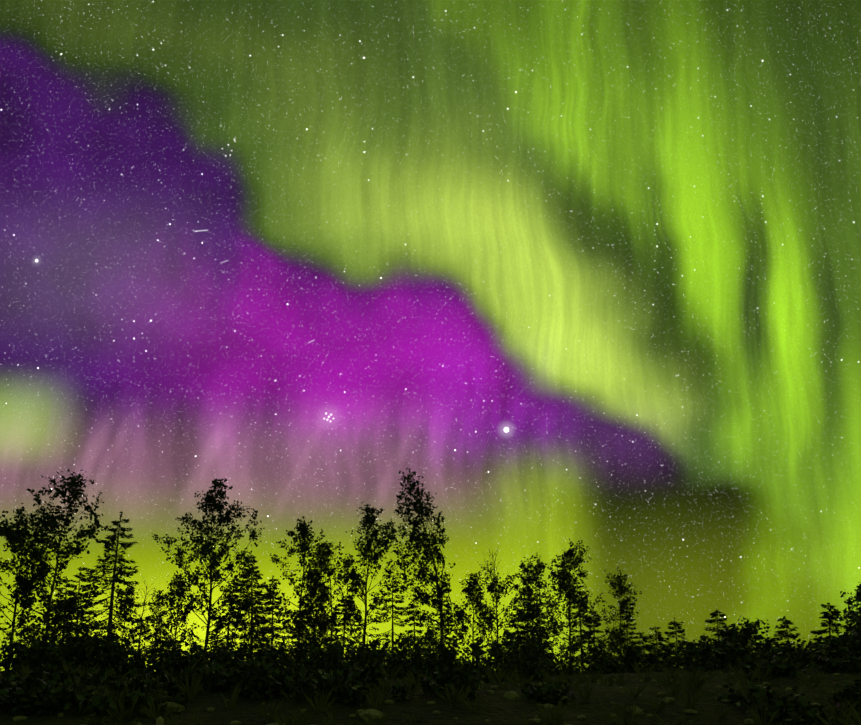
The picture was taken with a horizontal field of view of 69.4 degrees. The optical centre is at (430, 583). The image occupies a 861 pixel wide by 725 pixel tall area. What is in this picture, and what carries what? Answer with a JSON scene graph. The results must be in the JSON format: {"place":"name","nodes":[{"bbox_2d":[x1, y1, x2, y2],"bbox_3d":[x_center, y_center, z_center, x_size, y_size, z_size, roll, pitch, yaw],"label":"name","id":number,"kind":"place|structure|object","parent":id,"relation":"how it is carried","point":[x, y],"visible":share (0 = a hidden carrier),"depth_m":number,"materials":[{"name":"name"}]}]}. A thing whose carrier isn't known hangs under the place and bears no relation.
{"place":"outdoors","nodes":[
{"label":"outdoors","id":0,"kind":"place"},
{"bbox_2d":[0,666,860,724],"bbox_3d":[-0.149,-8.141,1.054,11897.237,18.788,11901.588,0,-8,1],"label":"ground","id":1,"kind":"structure","parent":0,"point":[495,708],"depth_m":5.99,"materials":[{"name":"black soil"}]},
{"bbox_2d":[0,673,42,701],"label":"scrub","id":2,"kind":"object","parent":1,"relation":"on","point":[6,683],"visible":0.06,"depth_m":6.34,"materials":[{"name":"green plant"}]},
{"bbox_2d":[9,674,46,701],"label":"scrub","id":3,"kind":"object","parent":1,"relation":"on","point":[18,685],"visible":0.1,"depth_m":6.43,"materials":[{"name":"green plant"}]},
{"bbox_2d":[0,625,65,676],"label":"shrub","id":4,"kind":"object","parent":1,"relation":"on","point":[18,660],"visible":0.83,"depth_m":9.47,"materials":[{"name":"green plant"}]},
{"bbox_2d":[0,503,65,674],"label":"birch tree","id":5,"kind":"object","parent":1,"relation":"on","point":[22,523],"visible":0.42,"depth_m":16.78,"materials":[{"name":"green plant"}]},
{"bbox_2d":[15,640,66,676],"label":"shrub","id":6,"kind":"object","parent":1,"relation":"on","point":[48,656],"visible":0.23,"depth_m":10.37,"materials":[{"name":"green plant"}]},
{"bbox_2d":[17,642,77,672],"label":"shrub","id":7,"kind":"object","parent":1,"relation":"on","point":[69,648],"visible":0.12,"depth_m":10.94,"materials":[{"name":"green plant"}]},
{"bbox_2d":[5,676,93,715],"bbox_3d":[-3.573,1.103,5.922,0.589,0.446,0.750,0,-8,1],"label":"scrub","id":8,"kind":"object","parent":1,"relation":"on","point":[44,701],"visible":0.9,"depth_m":5.76,"materials":[{"name":"green plant"}]},
{"bbox_2d":[37,576,83,641],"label":"spruce tree","id":9,"kind":"object","parent":1,"relation":"on","point":[57,601],"visible":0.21,"depth_m":27.67,"materials":[{"name":"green plant"}]},
{"bbox_2d":[0,469,124,641],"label":"birch tree","id":10,"kind":"object","parent":1,"relation":"on","point":[73,488],"visible":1,"depth_m":16.41,"materials":[{"name":"green plant"}]},
{"bbox_2d":[46,633,103,671],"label":"shrub","id":11,"kind":"object","parent":1,"relation":"on","point":[68,642],"visible":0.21,"depth_m":11.44,"materials":[{"name":"green plant"}]},
{"bbox_2d":[53,569,100,646],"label":"spruce tree","id":12,"kind":"object","parent":1,"relation":"on","point":[75,612],"visible":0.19,"depth_m":23.39,"materials":[{"name":"green plant"}]},
{"bbox_2d":[52,615,117,674],"bbox_3d":[-6.350,1.168,11.385,0.998,1.174,1.007,0,-8,1],"label":"shrub","id":13,"kind":"object","parent":1,"relation":"on","point":[84,653],"visible":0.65,"depth_m":11.28,"materials":[{"name":"green plant"}]},
{"bbox_2d":[64,691,119,717],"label":"scrub","id":14,"kind":"object","parent":1,"relation":"on","point":[85,709],"visible":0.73,"depth_m":5.80,"materials":[{"name":"green plant"}]},
{"bbox_2d":[79,638,136,674],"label":"shrub","id":15,"kind":"object","parent":1,"relation":"on","point":[113,663],"visible":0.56,"depth_m":11.79,"materials":[{"name":"green plant"}]},
{"bbox_2d":[62,511,157,676],"bbox_3d":[-9.618,0.387,18.831,2.803,5.356,3.191,5,-10,-28],"label":"spruce tree","id":16,"kind":"object","parent":1,"relation":"on","point":[112,539],"visible":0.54,"depth_m":18.86,"materials":[{"name":"green plant"}]},
{"bbox_2d":[104,639,149,678],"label":"shrub","id":17,"kind":"object","parent":1,"relation":"on","point":[127,668],"visible":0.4,"depth_m":13.06,"materials":[{"name":"green plant"}]},
{"bbox_2d":[105,582,150,667],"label":"birch tree","id":18,"kind":"object","parent":1,"relation":"on","point":[124,608],"visible":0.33,"depth_m":24.29,"materials":[{"name":"green plant"}]},
{"bbox_2d":[94,667,182,701],"bbox_3d":[-3.042,1.107,6.622,0.783,0.437,0.874,0,-8,1],"label":"scrub","id":19,"kind":"object","parent":1,"relation":"on","point":[117,682],"visible":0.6,"depth_m":6.46,"materials":[{"name":"green plant"}]},
{"bbox_2d":[128,581,158,651],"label":"bare tree","id":20,"kind":"object","parent":1,"relation":"on","point":[141,627],"visible":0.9,"depth_m":18.06,"materials":[{"name":"plant"}]},
{"bbox_2d":[118,690,187,716],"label":"scrub","id":21,"kind":"object","parent":1,"relation":"on","point":[143,701],"visible":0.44,"depth_m":5.94,"materials":[{"name":"green plant"}]},
{"bbox_2d":[121,639,185,678],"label":"shrub","id":22,"kind":"object","parent":1,"relation":"on","point":[169,656],"visible":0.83,"depth_m":10.39,"materials":[{"name":"green plant"}]},
{"bbox_2d":[135,588,176,658],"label":"tree","id":23,"kind":"object","parent":1,"relation":"on","point":[156,604],"visible":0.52,"depth_m":33.34,"materials":[{"name":"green plant"}]},
{"bbox_2d":[149,620,170,677],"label":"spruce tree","id":24,"kind":"object","parent":1,"relation":"on","point":[157,630],"visible":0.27,"depth_m":31.31,"materials":[{"name":"green plant"}]},
{"bbox_2d":[146,571,199,674],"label":"birch tree","id":25,"kind":"object","parent":1,"relation":"on","point":[183,614],"visible":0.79,"depth_m":23.08,"materials":[{"name":"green plant"}]},
{"bbox_2d":[160,636,209,675],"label":"shrub","id":26,"kind":"object","parent":1,"relation":"on","point":[193,658],"visible":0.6,"depth_m":10.71,"materials":[{"name":"green plant"}]},
{"bbox_2d":[169,667,228,693],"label":"scrub","id":27,"kind":"object","parent":1,"relation":"on","point":[213,684],"visible":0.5,"depth_m":6.93,"materials":[{"name":"green plant"}]},
{"bbox_2d":[174,647,225,676],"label":"shrub","id":28,"kind":"object","parent":1,"relation":"on","point":[214,656],"visible":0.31,"depth_m":13.02,"materials":[{"name":"green plant"}]},
{"bbox_2d":[152,477,263,649],"bbox_3d":[-7.404,-0.057,20.961,3.333,7.044,3.208,-4,-9,26],"label":"birch tree","id":29,"kind":"object","parent":1,"relation":"on","point":[210,501],"visible":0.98,"depth_m":20.78,"materials":[{"name":"green plant"}]},
{"bbox_2d":[186,630,236,661],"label":"shrub","id":30,"kind":"object","parent":1,"relation":"on","point":[211,644],"visible":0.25,"depth_m":16.99,"materials":[{"name":"green plant"}]},
{"bbox_2d":[197,585,253,660],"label":"spruce tree","id":31,"kind":"object","parent":1,"relation":"on","point":[229,625],"visible":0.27,"depth_m":26.68,"materials":[{"name":"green plant"}]},
{"bbox_2d":[214,651,275,695],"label":"scrub","id":32,"kind":"object","parent":1,"relation":"on","point":[235,672],"visible":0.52,"depth_m":6.76,"materials":[{"name":"green plant"}]},
{"bbox_2d":[230,594,276,660],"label":"tree","id":33,"kind":"object","parent":1,"relation":"on","point":[249,620],"visible":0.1,"depth_m":28.40,"materials":[{"name":"green plant"}]},
{"bbox_2d":[225,550,284,667],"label":"spruce tree","id":34,"kind":"object","parent":1,"relation":"on","point":[252,593],"visible":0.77,"depth_m":25.00,"materials":[{"name":"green plant"}]},
{"bbox_2d":[233,664,293,703],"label":"scrub","id":35,"kind":"object","parent":1,"relation":"on","point":[268,683],"visible":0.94,"depth_m":6.57,"materials":[{"name":"green plant"}]},
{"bbox_2d":[245,576,296,659],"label":"spruce tree","id":36,"kind":"object","parent":1,"relation":"on","point":[277,635],"visible":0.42,"depth_m":27.10,"materials":[{"name":"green plant"}]},
{"bbox_2d":[243,627,312,673],"bbox_3d":[-2.495,1.104,9.637,1.277,0.889,0.889,-7,-11,43],"label":"shrub","id":37,"kind":"object","parent":1,"relation":"on","point":[271,655],"visible":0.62,"depth_m":9.53,"materials":[{"name":"green plant"}]},
{"bbox_2d":[252,516,343,649],"bbox_3d":[-4.384,0.578,21.724,3.066,5.857,2.349,-2,-8,17],"label":"birch tree","id":38,"kind":"object","parent":1,"relation":"on","point":[304,547],"visible":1,"depth_m":21.56,"materials":[{"name":"green plant"}]},
{"bbox_2d":[284,597,322,655],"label":"spruce tree","id":39,"kind":"object","parent":1,"relation":"on","point":[293,632],"visible":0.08,"depth_m":29.47,"materials":[{"name":"green plant"}]},
{"bbox_2d":[273,627,342,671],"bbox_3d":[-2.248,1.332,11.675,1.302,1.096,1.241,4,-9,-26],"label":"shrub","id":40,"kind":"object","parent":1,"relation":"on","point":[296,652],"visible":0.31,"depth_m":11.57,"materials":[{"name":"green plant"}]},
{"bbox_2d":[283,580,341,650],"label":"birch tree","id":41,"kind":"object","parent":1,"relation":"on","point":[339,617],"visible":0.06,"depth_m":35.40,"materials":[{"name":"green plant"}]},
{"bbox_2d":[288,667,356,703],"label":"scrub","id":42,"kind":"object","parent":1,"relation":"on","point":[307,687],"visible":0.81,"depth_m":6.28,"materials":[{"name":"green plant"}]},
{"bbox_2d":[302,541,347,648],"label":"birch tree","id":43,"kind":"object","parent":1,"relation":"on","point":[333,616],"visible":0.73,"depth_m":24.44,"materials":[{"name":"green plant"}]},
{"bbox_2d":[297,632,370,675],"bbox_3d":[-1.546,1.206,10.001,1.124,0.890,0.779,0,-8,1],"label":"shrub","id":44,"kind":"object","parent":1,"relation":"on","point":[316,662],"visible":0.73,"depth_m":9.83,"materials":[{"name":"green plant"}]},
{"bbox_2d":[323,585,362,662],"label":"spruce tree","id":45,"kind":"object","parent":1,"relation":"on","point":[348,639],"visible":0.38,"depth_m":27.74,"materials":[{"name":"green plant"}]},
{"bbox_2d":[319,638,407,678],"bbox_3d":[-1.135,1.239,10.167,1.381,0.729,1.020,-3,-8,19],"label":"shrub","id":46,"kind":"object","parent":1,"relation":"on","point":[373,653],"visible":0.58,"depth_m":10.08,"materials":[{"name":"green plant"}]},
{"bbox_2d":[342,660,390,691],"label":"scrub","id":47,"kind":"object","parent":1,"relation":"on","point":[354,672],"visible":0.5,"depth_m":7.04,"materials":[{"name":"green plant"}]},
{"bbox_2d":[331,675,411,707],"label":"scrub","id":48,"kind":"object","parent":1,"relation":"on","point":[352,693],"visible":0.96,"depth_m":6.14,"materials":[{"name":"green plant"}]},
{"bbox_2d":[336,501,407,647],"bbox_3d":[-2.107,0.268,21.662,2.423,6.597,3.303,3,-6,-10],"label":"birch tree","id":49,"kind":"object","parent":1,"relation":"on","point":[369,520],"visible":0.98,"depth_m":21.74,"materials":[{"name":"green plant"}]},
{"bbox_2d":[339,634,410,676],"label":"shrub","id":50,"kind":"object","parent":1,"relation":"on","point":[377,642],"visible":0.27,"depth_m":10.96,"materials":[{"name":"green plant"}]},
{"bbox_2d":[359,631,415,678],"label":"shrub","id":51,"kind":"object","parent":1,"relation":"on","point":[404,639],"visible":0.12,"depth_m":11.79,"materials":[{"name":"green plant"}]},
{"bbox_2d":[366,576,425,672],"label":"spruce tree","id":52,"kind":"object","parent":1,"relation":"on","point":[404,609],"visible":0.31,"depth_m":24.92,"materials":[{"name":"green plant"}]},
{"bbox_2d":[398,593,431,679],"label":"spruce tree","id":53,"kind":"object","parent":1,"relation":"on","point":[414,623],"visible":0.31,"depth_m":26.84,"materials":[{"name":"green plant"}]},
{"bbox_2d":[390,635,451,674],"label":"shrub","id":54,"kind":"object","parent":1,"relation":"on","point":[417,657],"visible":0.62,"depth_m":11.04,"materials":[{"name":"green plant"}]},
{"bbox_2d":[383,467,470,650],"bbox_3d":[-0.201,-0.355,19.812,2.654,7.172,2.626,-3,-8,19],"label":"birch tree","id":55,"kind":"object","parent":1,"relation":"on","point":[431,578],"visible":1,"depth_m":19.86,"materials":[{"name":"green plant"}]},
{"bbox_2d":[3,654,860,724],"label":"grass tufts","id":56,"kind":"object","parent":1,"relation":"on","point":[194,690],"visible":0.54,"depth_m":6.10,"materials":[{"name":"brown"}]},
{"bbox_2d":[424,622,439,666],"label":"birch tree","id":57,"kind":"object","parent":1,"relation":"on","point":[429,632],"visible":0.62,"depth_m":33.66,"materials":[{"name":"green plant"}]},
{"bbox_2d":[13,668,853,724],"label":"rocks","id":58,"kind":"object","parent":1,"relation":"on","point":[377,714],"visible":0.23,"depth_m":5.91,"materials":[{"name":"brown"}]},
{"bbox_2d":[419,588,461,660],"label":"spruce tree","id":59,"kind":"object","parent":1,"relation":"on","point":[444,629],"visible":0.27,"depth_m":38.93,"materials":[{"name":"green plant"}]},
{"bbox_2d":[412,634,481,673],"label":"shrub","id":60,"kind":"object","parent":1,"relation":"on","point":[449,656],"visible":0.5,"depth_m":11.89,"materials":[{"name":"green plant"}]},
{"bbox_2d":[411,661,485,698],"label":"scrub","id":61,"kind":"object","parent":1,"relation":"on","point":[443,674],"visible":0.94,"depth_m":6.41,"materials":[{"name":"green plant"}]},
{"bbox_2d":[452,571,491,662],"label":"birch tree","id":62,"kind":"object","parent":1,"relation":"on","point":[471,587],"visible":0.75,"depth_m":24.74,"materials":[{"name":"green plant"}]},
{"bbox_2d":[459,635,519,681],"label":"shrub","id":63,"kind":"object","parent":1,"relation":"on","point":[504,663],"visible":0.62,"depth_m":9.94,"materials":[{"name":"green plant"}]},
{"bbox_2d":[461,546,525,667],"bbox_3d":[2.330,1.226,24.027,2.587,5.351,1.859,-7,-10,40],"label":"birch tree","id":64,"kind":"object","parent":1,"relation":"on","point":[491,588],"visible":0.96,"depth_m":23.86,"materials":[{"name":"green plant"}]},
{"bbox_2d":[500,601,528,665],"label":"spruce tree","id":65,"kind":"object","parent":1,"relation":"on","point":[518,634],"visible":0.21,"depth_m":26.53,"materials":[{"name":"green plant"}]},
{"bbox_2d":[495,625,552,674],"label":"shrub","id":66,"kind":"object","parent":1,"relation":"on","point":[528,647],"visible":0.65,"depth_m":11.22,"materials":[{"name":"green plant"}]},
{"bbox_2d":[501,648,560,681],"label":"shrub","id":67,"kind":"object","parent":1,"relation":"on","point":[536,671],"visible":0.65,"depth_m":10.49,"materials":[{"name":"green plant"}]},
{"bbox_2d":[506,582,555,660],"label":"spruce tree","id":68,"kind":"object","parent":1,"relation":"on","point":[522,624],"visible":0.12,"depth_m":26.88,"materials":[{"name":"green plant"}]},
{"bbox_2d":[503,553,582,654],"bbox_3d":[4.327,1.313,24.903,2.768,5.212,3.057,2,-8,-14],"label":"birch tree","id":69,"kind":"object","parent":1,"relation":"on","point":[533,578],"visible":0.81,"depth_m":24.81,"materials":[{"name":"green plant"}]},
{"bbox_2d":[530,588,560,661],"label":"spruce tree","id":70,"kind":"object","parent":1,"relation":"on","point":[542,614],"visible":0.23,"depth_m":30.38,"materials":[{"name":"green plant"}]},
{"bbox_2d":[520,677,574,704],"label":"scrub","id":71,"kind":"object","parent":1,"relation":"on","point":[554,695],"visible":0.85,"depth_m":6.12,"materials":[{"name":"green plant"}]},
{"bbox_2d":[530,651,581,676],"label":"shrub","id":72,"kind":"object","parent":1,"relation":"on","point":[558,662],"visible":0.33,"depth_m":14.78,"materials":[{"name":"green plant"}]},
{"bbox_2d":[549,642,590,674],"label":"shrub","id":73,"kind":"object","parent":1,"relation":"on","point":[569,650],"visible":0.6,"depth_m":19.90,"materials":[{"name":"green plant"}]},
{"bbox_2d":[535,538,606,674],"bbox_3d":[5.329,0.946,23.374,2.391,5.364,2.553,5,-10,-33],"label":"birch tree","id":74,"kind":"object","parent":1,"relation":"on","point":[567,578],"visible":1,"depth_m":23.27,"materials":[{"name":"green plant"}]},
{"bbox_2d":[559,581,607,674],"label":"spruce tree","id":75,"kind":"object","parent":1,"relation":"on","point":[581,629],"visible":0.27,"depth_m":31.81,"materials":[{"name":"green plant"}]},
{"bbox_2d":[578,609,604,673],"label":"spruce tree","id":76,"kind":"object","parent":1,"relation":"on","point":[591,620],"visible":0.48,"depth_m":26.92,"materials":[{"name":"green plant"}]},
{"bbox_2d":[580,640,619,673],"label":"shrub","id":77,"kind":"object","parent":1,"relation":"on","point":[600,645],"visible":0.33,"depth_m":17.94,"materials":[{"name":"green plant"}]},
{"bbox_2d":[581,631,623,662],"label":"shrub","id":78,"kind":"object","parent":1,"relation":"on","point":[604,644],"visible":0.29,"depth_m":19.80,"materials":[{"name":"green plant"}]},
{"bbox_2d":[583,652,632,673],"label":"shrub","id":79,"kind":"object","parent":1,"relation":"on","point":[610,668],"visible":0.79,"depth_m":12.76,"materials":[{"name":"green plant"}]},
{"bbox_2d":[595,567,641,672],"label":"birch tree","id":80,"kind":"object","parent":1,"relation":"on","point":[622,591],"visible":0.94,"depth_m":25.00,"materials":[{"name":"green plant"}]},
{"bbox_2d":[609,637,647,672],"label":"shrub","id":81,"kind":"object","parent":1,"relation":"on","point":[630,656],"visible":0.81,"depth_m":12.92,"materials":[{"name":"green plant"}]},
{"bbox_2d":[616,607,644,672],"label":"spruce tree","id":82,"kind":"object","parent":1,"relation":"on","point":[627,633],"visible":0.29,"depth_m":32.41,"materials":[{"name":"green plant"}]},
{"bbox_2d":[642,626,674,665],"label":"spruce tree","id":83,"kind":"object","parent":1,"relation":"on","point":[661,640],"visible":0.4,"depth_m":24.34,"materials":[{"name":"green plant"}]},
{"bbox_2d":[643,643,674,670],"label":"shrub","id":84,"kind":"object","parent":1,"relation":"on","point":[658,653],"visible":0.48,"depth_m":18.49,"materials":[{"name":"green plant"}]},
{"bbox_2d":[660,617,686,669],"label":"spruce tree","id":85,"kind":"object","parent":1,"relation":"on","point":[682,631],"visible":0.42,"depth_m":24.72,"materials":[{"name":"green plant"}]},
{"bbox_2d":[657,655,700,671],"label":"shrub","id":86,"kind":"object","parent":1,"relation":"on","point":[668,663],"visible":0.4,"depth_m":12.26,"materials":[{"name":"green plant"}]},
{"bbox_2d":[677,636,733,670],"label":"shrub","id":87,"kind":"object","parent":1,"relation":"on","point":[706,647],"visible":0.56,"depth_m":10.82,"materials":[{"name":"green plant"}]},
{"bbox_2d":[676,636,757,671],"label":"shrub","id":88,"kind":"object","parent":1,"relation":"on","point":[733,657],"visible":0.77,"depth_m":9.57,"materials":[{"name":"green plant"}]},
{"bbox_2d":[696,608,740,654],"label":"spruce tree","id":89,"kind":"object","parent":1,"relation":"on","point":[716,620],"visible":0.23,"depth_m":19.81,"materials":[{"name":"green plant"}]},
{"bbox_2d":[711,623,746,650],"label":"spruce tree","id":90,"kind":"object","parent":1,"relation":"on","point":[725,632],"visible":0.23,"depth_m":17.96,"materials":[{"name":"green plant"}]},
{"bbox_2d":[734,616,769,649],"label":"birch tree","id":91,"kind":"object","parent":1,"relation":"on","point":[748,632],"visible":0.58,"depth_m":18.38,"materials":[{"name":"green plant"}]},
{"bbox_2d":[714,681,812,716],"bbox_3d":[3.164,1.136,5.908,0.695,0.409,0.821,0,-8,1],"label":"scrub","id":92,"kind":"object","parent":1,"relation":"on","point":[789,699],"visible":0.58,"depth_m":5.77,"materials":[{"name":"green plant"}]},
{"bbox_2d":[747,626,784,652],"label":"spruce tree","id":93,"kind":"object","parent":1,"relation":"on","point":[767,644],"visible":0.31,"depth_m":16.89,"materials":[{"name":"green plant"}]},
{"bbox_2d":[740,652,804,678],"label":"scrub","id":94,"kind":"object","parent":1,"relation":"on","point":[785,668],"visible":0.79,"depth_m":7.40,"materials":[{"name":"green plant"}]},
{"bbox_2d":[750,638,818,667],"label":"shrub","id":95,"kind":"object","parent":1,"relation":"on","point":[788,650],"visible":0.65,"depth_m":8.78,"materials":[{"name":"green plant"}]},
{"bbox_2d":[774,616,800,644],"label":"spruce tree","id":96,"kind":"object","parent":1,"relation":"on","point":[785,624],"visible":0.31,"depth_m":18.85,"materials":[{"name":"green plant"}]},
{"bbox_2d":[760,699,836,724],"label":"scrub","id":97,"kind":"object","parent":1,"relation":"on","point":[793,717],"visible":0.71,"depth_m":5.43,"materials":[{"name":"green plant"}]},
{"bbox_2d":[793,635,841,665],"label":"shrub","id":98,"kind":"object","parent":1,"relation":"on","point":[812,646],"visible":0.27,"depth_m":11.32,"materials":[{"name":"green plant"}]},
{"bbox_2d":[803,635,846,663],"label":"shrub","id":99,"kind":"object","parent":1,"relation":"on","point":[819,640],"visible":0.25,"depth_m":9.00,"materials":[{"name":"green plant"}]},
{"bbox_2d":[810,603,841,651],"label":"spruce tree","id":100,"kind":"object","parent":1,"relation":"on","point":[824,631],"visible":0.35,"depth_m":18.29,"materials":[{"name":"green plant"}]},
{"bbox_2d":[819,582,860,635],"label":"birch tree","id":101,"kind":"object","parent":1,"relation":"on","point":[857,597],"visible":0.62,"depth_m":18.06,"materials":[{"name":"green plant"}]},
{"bbox_2d":[830,603,860,652],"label":"birch tree","id":102,"kind":"object","parent":1,"relation":"on","point":[850,627],"visible":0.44,"depth_m":16.08,"materials":[{"name":"green plant"}]},
{"bbox_2d":[833,679,860,712],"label":"scrub","id":103,"kind":"object","parent":1,"relation":"on","point":[852,693],"visible":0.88,"depth_m":5.69,"materials":[{"name":"green plant"}]},
{"bbox_2d":[836,630,860,654],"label":"shrub","id":104,"kind":"object","parent":1,"relation":"on","point":[851,645],"visible":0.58,"depth_m":8.80,"materials":[{"name":"green plant"}]},
{"bbox_2d":[404,634,456,672],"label":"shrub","id":105,"kind":"object","parent":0,"point":[438,647],"visible":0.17,"depth_m":17.06,"materials":[{"name":"green plant"}]},
{"bbox_2d":[0,0,860,670],"label":"sky","id":106,"kind":"structure","parent":0,"point":[589,271],"materials":[{"name":"green"}]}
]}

